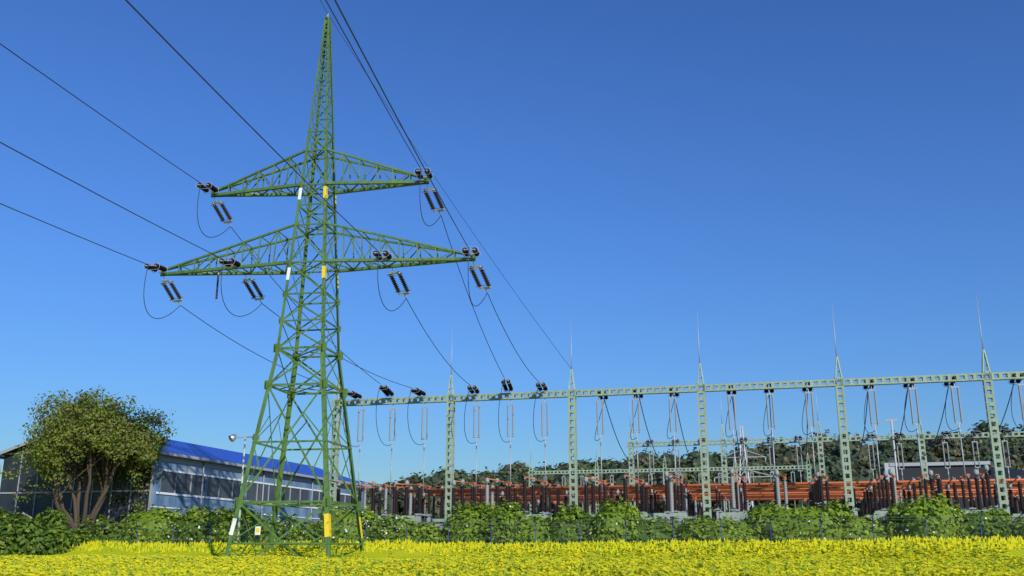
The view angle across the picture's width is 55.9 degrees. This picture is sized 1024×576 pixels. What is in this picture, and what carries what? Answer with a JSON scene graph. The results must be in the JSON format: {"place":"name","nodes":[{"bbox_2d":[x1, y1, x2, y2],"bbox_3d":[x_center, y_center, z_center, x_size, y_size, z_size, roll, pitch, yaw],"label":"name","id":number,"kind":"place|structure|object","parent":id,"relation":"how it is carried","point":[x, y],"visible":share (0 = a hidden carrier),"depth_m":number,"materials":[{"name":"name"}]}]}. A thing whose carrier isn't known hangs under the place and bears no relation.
{"place":"outdoors","nodes":[
{"label":"outdoors","id":0,"kind":"place"},
{"bbox_2d":[143,167,492,304],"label":"pylon insulator sets","id":1,"kind":"object","parent":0,"point":[212,188],"visible":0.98,"depth_m":53.42,"materials":[{"name":"black ceramic"}]},
{"bbox_2d":[0,539,1023,575],"bbox_3d":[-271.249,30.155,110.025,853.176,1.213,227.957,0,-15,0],"label":"rapeseed field","id":2,"kind":"structure","parent":0,"point":[396,554],"depth_m":48.12,"materials":[{"name":"yellow plant"}]},
{"bbox_2d":[0,534,1023,575],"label":"rapeseed flower heads","id":3,"kind":"object","parent":2,"relation":"on","point":[269,564],"visible":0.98,"depth_m":26.67,"materials":[{"name":"yellow plant"}]},
{"bbox_2d":[0,0,1023,486],"label":"sky","id":4,"kind":"structure","parent":0,"point":[634,171],"materials":[{"name":"blue"}]},
{"bbox_2d":[363,417,1023,528],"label":"trees","id":5,"kind":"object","parent":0,"point":[785,455],"depth_m":308.29,"materials":[{"name":"green plant"}]},
{"bbox_3d":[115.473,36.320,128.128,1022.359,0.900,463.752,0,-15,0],"label":"substation platform ground","id":6,"kind":"structure","parent":0,"visible":0},
{"bbox_2d":[0,507,136,556],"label":"bushes","id":7,"kind":"object","parent":6,"relation":"on","point":[26,535],"visible":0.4,"depth_m":54.91,"materials":[{"name":"green plant"}]},
{"bbox_2d":[160,13,475,558],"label":"transmission tower","id":8,"kind":"structure","parent":6,"relation":"on","point":[291,392],"depth_m":52.87,"materials":[{"name":"green metal"}]},
{"bbox_2d":[0,0,569,387],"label":"overhead conductors","id":9,"kind":"object","parent":8,"relation":"attached to","point":[172,47],"visible":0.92,"depth_m":44.44,"materials":[{"name":"grey metal"}]},
{"bbox_2d":[5,490,1023,545],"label":"hedge blossom shrubs","id":10,"kind":"object","parent":6,"relation":"on","point":[469,523],"visible":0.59,"depth_m":53.70,"materials":[{"name":"green plant"}]},
{"bbox_2d":[528,428,811,513],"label":"substation gantry","id":11,"kind":"object","parent":6,"relation":"on","point":[663,471],"visible":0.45,"depth_m":125.92,"materials":[{"name":"metal"}]},
{"bbox_2d":[321,464,1023,536],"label":"electrical substation equipment","id":12,"kind":"object","parent":6,"relation":"on","point":[891,492],"visible":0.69,"depth_m":67.26,"materials":[{"name":"metal"}]},
{"bbox_2d":[627,385,1023,511],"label":"substation gantry","id":13,"kind":"object","parent":6,"relation":"on","point":[867,436],"visible":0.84,"depth_m":91.20,"materials":[{"name":"metal"}]},
{"label":"ground","id":14,"kind":"structure","parent":0,"visible":0},
{"bbox_2d":[0,385,176,534],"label":"tree","id":15,"kind":"object","parent":14,"relation":"on","point":[40,454],"depth_m":61.52,"materials":[{"name":"green plant"}]},
{"bbox_2d":[0,437,370,525],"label":"hall building","id":16,"kind":"structure","parent":14,"relation":"on","point":[196,475],"depth_m":69.14,"materials":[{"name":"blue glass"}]},
{"bbox_2d":[228,434,259,540],"bbox_3d":[-16.681,13.273,58.911,2.140,8.706,0.511,-4,-16,14],"label":"floodlight pole","id":17,"kind":"object","parent":14,"relation":"on","point":[232,437],"visible":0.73,"depth_m":59.71,"materials":[{"name":"grey metal"}]},
{"bbox_2d":[66,516,1011,543],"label":"blue fence posts","id":18,"kind":"object","parent":14,"relation":"on","point":[672,521],"visible":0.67,"depth_m":52.17,"materials":[{"name":"metal"}]},
{"bbox_2d":[329,297,1023,536],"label":"substation gantry","id":19,"kind":"object","parent":14,"relation":"on","point":[1017,376],"visible":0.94,"depth_m":66.19,"materials":[{"name":"metal"}]},
{"bbox_2d":[714,426,772,507],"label":"distant pylon","id":20,"kind":"object","parent":14,"relation":"on","point":[740,474],"visible":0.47,"depth_m":246.79,"materials":[{"name":"metal"}]},
{"bbox_2d":[878,419,1023,509],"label":"yard buildings","id":21,"kind":"structure","parent":14,"relation":"on","point":[911,470],"depth_m":101.89,"materials":[{"name":"grey"}]}
]}

